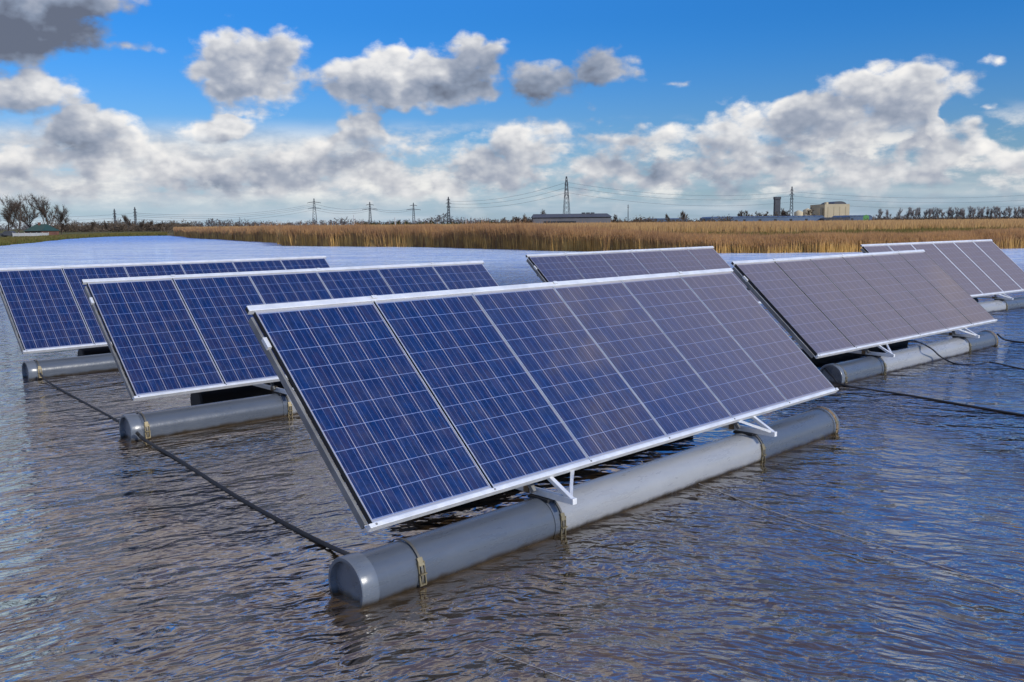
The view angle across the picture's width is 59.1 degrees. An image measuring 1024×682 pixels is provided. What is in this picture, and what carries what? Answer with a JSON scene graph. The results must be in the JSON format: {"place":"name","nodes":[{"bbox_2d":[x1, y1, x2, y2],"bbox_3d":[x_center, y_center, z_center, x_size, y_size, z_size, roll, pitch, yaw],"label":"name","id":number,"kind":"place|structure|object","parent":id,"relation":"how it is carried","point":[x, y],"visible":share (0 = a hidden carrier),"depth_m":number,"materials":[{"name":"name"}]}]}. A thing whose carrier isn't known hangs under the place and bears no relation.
{"place":"outdoors","nodes":[
{"label":"outdoors","id":0,"kind":"place"},
{"bbox_2d":[0,231,16,236],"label":"parked car","id":1,"kind":"object","parent":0,"point":[5,233],"visible":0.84,"depth_m":227.39,"materials":[{"name":"grey metal"}]},
{"bbox_2d":[24,222,59,234],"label":"house","id":2,"kind":"structure","parent":0,"point":[39,227],"depth_m":235.72,"materials":[{"name":"red brick"}]},
{"bbox_2d":[0,232,167,245],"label":"bank grass","id":3,"kind":"structure","parent":0,"point":[4,241],"depth_m":190.86,"materials":[{"name":"green plant"}]},
{"bbox_2d":[0,218,974,252],"bbox_3d":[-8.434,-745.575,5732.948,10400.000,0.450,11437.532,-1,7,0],"label":"ground","id":4,"kind":"structure","parent":0,"point":[63,233],"depth_m":374.46,"materials":[{"name":"green plant"}]},
{"bbox_2d":[0,195,22,235],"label":"bare tree","id":5,"kind":"object","parent":4,"relation":"on","point":[4,211],"visible":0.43,"depth_m":252.54,"materials":[{"name":"brown plant"}]},
{"bbox_2d":[1,193,29,232],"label":"bare tree","id":6,"kind":"object","parent":4,"relation":"on","point":[17,206],"visible":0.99,"depth_m":247.74,"materials":[{"name":"brown plant"}]},
{"bbox_2d":[14,194,39,227],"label":"bare tree","id":7,"kind":"object","parent":4,"relation":"on","point":[33,216],"visible":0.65,"depth_m":259.13,"materials":[{"name":"brown plant"}]},
{"bbox_2d":[12,232,48,235],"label":"white fence","id":8,"kind":"object","parent":4,"relation":"on","point":[28,234],"visible":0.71,"depth_m":226.27,"materials":[{"name":"paint"}]},
{"bbox_2d":[27,193,60,225],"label":"bare tree","id":9,"kind":"object","parent":4,"relation":"on","point":[42,209],"visible":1,"depth_m":253.10,"materials":[{"name":"brown plant"}]},
{"bbox_2d":[53,205,70,234],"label":"bare tree","id":10,"kind":"object","parent":4,"relation":"on","point":[62,216],"visible":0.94,"depth_m":263.99,"materials":[{"name":"brown plant"}]},
{"bbox_2d":[41,218,194,231],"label":"scrub","id":11,"kind":"object","parent":4,"relation":"on","point":[112,227],"visible":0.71,"depth_m":428.46,"materials":[{"name":"brown plant"}]},
{"bbox_2d":[122,214,132,231],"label":"bare tree","id":12,"kind":"object","parent":4,"relation":"on","point":[126,219],"visible":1,"depth_m":416.35,"materials":[{"name":"brown plant"}]},
{"bbox_2d":[133,207,136,224],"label":"electricity pylon","id":13,"kind":"object","parent":4,"relation":"on","point":[135,218],"visible":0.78,"depth_m":593.67,"materials":[{"name":"grey metal"}]},
{"bbox_2d":[3,213,134,223],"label":"power line","id":14,"kind":"object","parent":13,"relation":"hanging from","point":[90,219],"visible":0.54,"depth_m":586.48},
{"bbox_2d":[139,219,145,228],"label":"bare tree","id":15,"kind":"object","parent":4,"relation":"on","point":[141,225],"visible":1,"depth_m":416.27,"materials":[{"name":"brown plant"}]},
{"bbox_2d":[161,220,293,232],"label":"scrub","id":16,"kind":"object","parent":4,"relation":"on","point":[236,224],"visible":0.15,"depth_m":322.72,"materials":[{"name":"plant"}]},
{"bbox_2d":[0,212,540,230],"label":"distant treeline","id":17,"kind":"object","parent":4,"relation":"on","point":[25,226],"visible":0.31,"depth_m":889.90,"materials":[{"name":"brown plant"}]},
{"bbox_2d":[308,198,320,224],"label":"electricity pylon","id":18,"kind":"object","parent":4,"relation":"on","point":[314,207],"visible":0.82,"depth_m":889.38,"materials":[{"name":"grey metal"}]},
{"bbox_2d":[136,205,313,220],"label":"power line","id":19,"kind":"object","parent":18,"relation":"hanging from","point":[221,214],"visible":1,"depth_m":708.95,"materials":[{"name":"grey metal"}]},
{"bbox_2d":[319,205,369,213],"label":"power line","id":20,"kind":"object","parent":18,"relation":"hanging from","point":[340,211],"visible":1,"depth_m":950.63,"materials":[{"name":"grey metal"}]},
{"bbox_2d":[362,202,373,222],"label":"electricity pylon","id":21,"kind":"object","parent":4,"relation":"on","point":[369,208],"visible":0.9,"depth_m":1038.50,"materials":[{"name":"grey metal"}]},
{"bbox_2d":[408,203,419,222],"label":"electricity pylon","id":22,"kind":"object","parent":4,"relation":"on","point":[413,205],"visible":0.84,"depth_m":1137.78,"materials":[{"name":"grey metal"}]},
{"bbox_2d":[356,219,510,224],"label":"scrub","id":23,"kind":"object","parent":4,"relation":"on","point":[423,223],"visible":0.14,"depth_m":510.89,"materials":[{"name":"plant"}]},
{"bbox_2d":[446,197,450,222],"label":"electricity pylon","id":24,"kind":"object","parent":4,"relation":"on","point":[449,207],"visible":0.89,"depth_m":889.92,"materials":[{"name":"grey metal"}]},
{"bbox_2d":[454,183,566,207],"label":"power line","id":25,"kind":"object","parent":24,"relation":"hanging from","point":[517,199],"visible":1,"depth_m":801.75,"materials":[{"name":"grey metal"}]},
{"bbox_2d":[494,215,531,223],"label":"scrub","id":26,"kind":"object","parent":4,"relation":"on","point":[505,221],"visible":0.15,"depth_m":420.62,"materials":[{"name":"brown plant"}]},
{"bbox_2d":[563,177,569,213],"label":"electricity pylon","id":27,"kind":"object","parent":4,"relation":"on","point":[566,184],"visible":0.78,"depth_m":749.88,"materials":[{"name":"grey metal"}]},
{"bbox_2d":[566,183,786,205],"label":"power line","id":28,"kind":"object","parent":27,"relation":"hanging from","point":[672,194],"visible":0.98,"depth_m":809.30,"materials":[{"name":"grey metal"}]},
{"bbox_2d":[531,212,611,223],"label":"grey shed","id":29,"kind":"structure","parent":4,"relation":"on","point":[587,217],"depth_m":396.56,"materials":[{"name":"grey metal"}]},
{"bbox_2d":[514,214,737,222],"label":"distant treeline","id":30,"kind":"object","parent":4,"relation":"on","point":[672,220],"visible":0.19,"depth_m":461.76,"materials":[{"name":"brown plant"}]},
{"bbox_2d":[611,217,648,222],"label":"scrub","id":31,"kind":"object","parent":4,"relation":"on","point":[635,220],"visible":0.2,"depth_m":421.81,"materials":[{"name":"brown plant"}]},
{"bbox_2d":[680,211,687,217],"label":"bare tree","id":32,"kind":"object","parent":4,"relation":"on","point":[682,213],"visible":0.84,"depth_m":594.23,"materials":[{"name":"brown plant"}]},
{"bbox_2d":[789,186,793,214],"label":"electricity pylon","id":33,"kind":"object","parent":4,"relation":"on","point":[792,198],"visible":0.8,"depth_m":889.34,"materials":[{"name":"grey metal"}]},
{"bbox_2d":[797,192,1023,207],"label":"power line","id":34,"kind":"object","parent":33,"relation":"hanging from","point":[909,202],"visible":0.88,"depth_m":923.44,"materials":[{"name":"grey metal"}]},
{"bbox_2d":[794,208,811,215],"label":"silo group","id":35,"kind":"object","parent":4,"relation":"on","point":[798,213],"visible":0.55,"depth_m":819.34},
{"bbox_2d":[805,207,815,215],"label":"bare tree","id":36,"kind":"object","parent":4,"relation":"on","point":[810,210],"visible":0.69,"depth_m":782.72,"materials":[{"name":"brown plant"}]},
{"bbox_2d":[810,201,849,216],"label":"factory block","id":37,"kind":"structure","parent":4,"relation":"on","point":[832,209],"depth_m":812.43,"materials":[{"name":"beige concrete"}]},
{"bbox_2d":[722,214,1023,219],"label":"distant treeline","id":38,"kind":"object","parent":4,"relation":"on","point":[905,217],"visible":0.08,"depth_m":988.70,"materials":[{"name":"brown plant"}]},
{"bbox_2d":[877,208,883,218],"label":"bare tree","id":39,"kind":"object","parent":4,"relation":"on","point":[880,212],"visible":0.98,"depth_m":628.11,"materials":[{"name":"brown plant"}]},
{"bbox_2d":[896,208,902,218],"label":"bare tree","id":40,"kind":"object","parent":4,"relation":"on","point":[898,214],"visible":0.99,"depth_m":625.55,"materials":[{"name":"brown plant"}]},
{"bbox_2d":[906,207,911,219],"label":"bare tree","id":41,"kind":"object","parent":4,"relation":"on","point":[907,214],"visible":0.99,"depth_m":632.11,"materials":[{"name":"brown plant"}]},
{"bbox_2d":[909,207,914,218],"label":"bare tree","id":42,"kind":"object","parent":4,"relation":"on","point":[911,214],"visible":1,"depth_m":627.88,"materials":[{"name":"brown plant"}]},
{"bbox_2d":[864,215,1023,220],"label":"scrub","id":43,"kind":"object","parent":4,"relation":"on","point":[962,218],"visible":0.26,"depth_m":644.31,"materials":[{"name":"brown plant"}]},
{"bbox_2d":[947,208,955,216],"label":"bare tree","id":44,"kind":"object","parent":4,"relation":"on","point":[952,214],"visible":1,"depth_m":631.96,"materials":[{"name":"brown plant"}]},
{"bbox_2d":[960,208,965,218],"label":"bare tree","id":45,"kind":"object","parent":4,"relation":"on","point":[963,212],"visible":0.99,"depth_m":622.62,"materials":[{"name":"brown plant"}]},
{"bbox_2d":[968,205,973,218],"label":"bare tree","id":46,"kind":"object","parent":4,"relation":"on","point":[970,212],"visible":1,"depth_m":631.89,"materials":[{"name":"brown plant"}]},
{"bbox_2d":[971,208,975,218],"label":"bare tree","id":47,"kind":"object","parent":4,"relation":"on","point":[973,212],"visible":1,"depth_m":629.15,"materials":[{"name":"brown plant"}]},
{"bbox_2d":[976,205,985,218],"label":"bare tree","id":48,"kind":"object","parent":4,"relation":"on","point":[979,212],"visible":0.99,"depth_m":633.48,"materials":[{"name":"brown plant"}]},
{"bbox_2d":[989,206,996,218],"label":"bare tree","id":49,"kind":"object","parent":4,"relation":"on","point":[992,211],"visible":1,"depth_m":626.61,"materials":[{"name":"brown plant"}]},
{"bbox_2d":[995,207,1000,217],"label":"bare tree","id":50,"kind":"object","parent":4,"relation":"on","point":[998,209],"visible":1,"depth_m":625.93,"materials":[{"name":"brown plant"}]},
{"bbox_2d":[1006,206,1011,215],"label":"bare tree","id":51,"kind":"object","parent":4,"relation":"on","point":[1009,211],"visible":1,"depth_m":627.26,"materials":[{"name":"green plant"}]},
{"bbox_2d":[1014,206,1020,217],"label":"bare tree","id":52,"kind":"object","parent":4,"relation":"on","point":[1018,212],"visible":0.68,"depth_m":638.83,"materials":[{"name":"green plant"}]},
{"bbox_2d":[0,236,1023,681],"bbox_3d":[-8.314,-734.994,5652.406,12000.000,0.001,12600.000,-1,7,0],"label":"water","id":53,"kind":"structure","parent":0,"point":[128,560],"depth_m":6.20,"materials":[{"name":"blue liquid"}]},
{"bbox_2d":[39,373,118,422],"bbox_3d":[-5.654,0.740,11.826,0.067,0.122,4.456,-7,9,-38],"label":"mooring rope","id":54,"kind":"object","parent":53,"relation":"on","point":[73,396],"visible":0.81,"depth_m":11.92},
{"bbox_2d":[0,256,330,379],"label":"floating solar array","id":55,"kind":"object","parent":53,"relation":"on","point":[49,308],"visible":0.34,"depth_m":14.48,"materials":[{"name":"blue glass"}]},
{"bbox_2d":[135,431,349,554],"bbox_3d":[-2.480,1.225,7.775,0.114,0.142,4.604,-7,10,-39],"label":"mooring rope","id":56,"kind":"object","parent":53,"relation":"on","point":[288,525],"visible":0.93,"depth_m":7.30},
{"bbox_2d":[81,260,498,441],"bbox_3d":[-2.206,-0.058,12.013,6.178,1.776,1.626,-7,10,-42],"label":"floating solar array","id":57,"kind":"object","parent":53,"relation":"on","point":[192,334],"visible":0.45,"depth_m":10.72,"materials":[{"name":"blue glass"}]},
{"bbox_2d":[481,646,576,681],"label":"string","id":58,"kind":"object","parent":53,"relation":"on","point":[530,665],"visible":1,"depth_m":4.63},
{"bbox_2d":[245,268,839,607],"bbox_3d":[0.852,0.423,7.869,6.218,1.824,1.625,-8,10,-44],"label":"floating solar array","id":59,"kind":"object","parent":53,"relation":"on","point":[417,404],"visible":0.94,"depth_m":6.96,"materials":[{"name":"blue glass"}]},
{"bbox_2d":[641,461,1023,594],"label":"string","id":60,"kind":"object","parent":59,"relation":"on","point":[867,542],"visible":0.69,"depth_m":6.30,"materials":[{"name":"black rubber"}]},
{"bbox_2d":[173,218,1023,252],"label":"reed bed","id":61,"kind":"object","parent":53,"relation":"on","point":[533,236],"visible":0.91,"depth_m":72.27,"materials":[{"name":"brown plant"}]},
{"bbox_2d":[526,246,761,303],"bbox_3d":[2.989,-0.959,18.425,6.168,1.786,1.625,-8,10,-43],"label":"floating solar array","id":62,"kind":"object","parent":53,"relation":"on","point":[552,267],"visible":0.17,"depth_m":18.35,"materials":[{"name":"blue glass"}]},
{"bbox_2d":[731,250,998,383],"bbox_3d":[5.947,-0.476,14.450,6.116,1.790,1.625,-7,10,-41],"label":"floating solar array","id":63,"kind":"object","parent":53,"relation":"on","point":[828,308],"visible":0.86,"depth_m":13.97,"materials":[{"name":"grey glass"}]},
{"bbox_2d":[901,340,1023,369],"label":"cable","id":64,"kind":"object","parent":63,"relation":"on","point":[958,363],"visible":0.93,"depth_m":14.07,"materials":[{"name":"black rubber"}]},
{"bbox_2d":[824,368,1023,415],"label":"mooring rope","id":65,"kind":"object","parent":53,"relation":"on","point":[950,402],"visible":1,"depth_m":11.28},
{"bbox_2d":[860,239,1023,312],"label":"floating solar array","id":66,"kind":"object","parent":53,"relation":"on","point":[977,269],"visible":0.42,"depth_m":22.34,"materials":[{"name":"grey glass"}]},
{"bbox_2d":[997,333,1023,342],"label":"mooring rope","id":67,"kind":"object","parent":53,"relation":"on","point":[1009,340],"visible":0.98,"depth_m":16.45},
{"bbox_2d":[0,0,1023,228],"label":"sky","id":68,"kind":"structure","parent":0,"point":[190,109],"materials":[{"name":"blue"}]},
{"bbox_2d":[173,225,1023,235],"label":"sedge","id":69,"kind":"object","parent":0,"point":[908,230],"visible":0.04,"depth_m":104.67,"materials":[{"name":"brown plant"}]},
{"bbox_2d":[177,218,1023,232],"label":"reed field","id":70,"kind":"structure","parent":0,"point":[769,226],"depth_m":123.49,"materials":[{"name":"brown plant"}]},
{"bbox_2d":[644,218,686,221],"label":"warehouse","id":71,"kind":"structure","parent":0,"point":[664,219],"depth_m":634.54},
{"bbox_2d":[700,215,823,221],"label":"warehouse","id":72,"kind":"structure","parent":0,"point":[779,218],"depth_m":694.00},
{"bbox_2d":[773,197,780,215],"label":"chimney tower","id":73,"kind":"structure","parent":0,"point":[777,204],"depth_m":838.87,"materials":[{"name":"grey concrete"}]},
{"bbox_2d":[820,217,849,220],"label":"warehouse","id":74,"kind":"structure","parent":0,"point":[835,218],"depth_m":684.20,"materials":[{"name":"grey metal"}]},
{"bbox_2d":[833,215,871,219],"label":"warehouse","id":75,"kind":"structure","parent":0,"point":[855,217],"depth_m":699.02,"materials":[{"name":"grey metal"}]}
]}

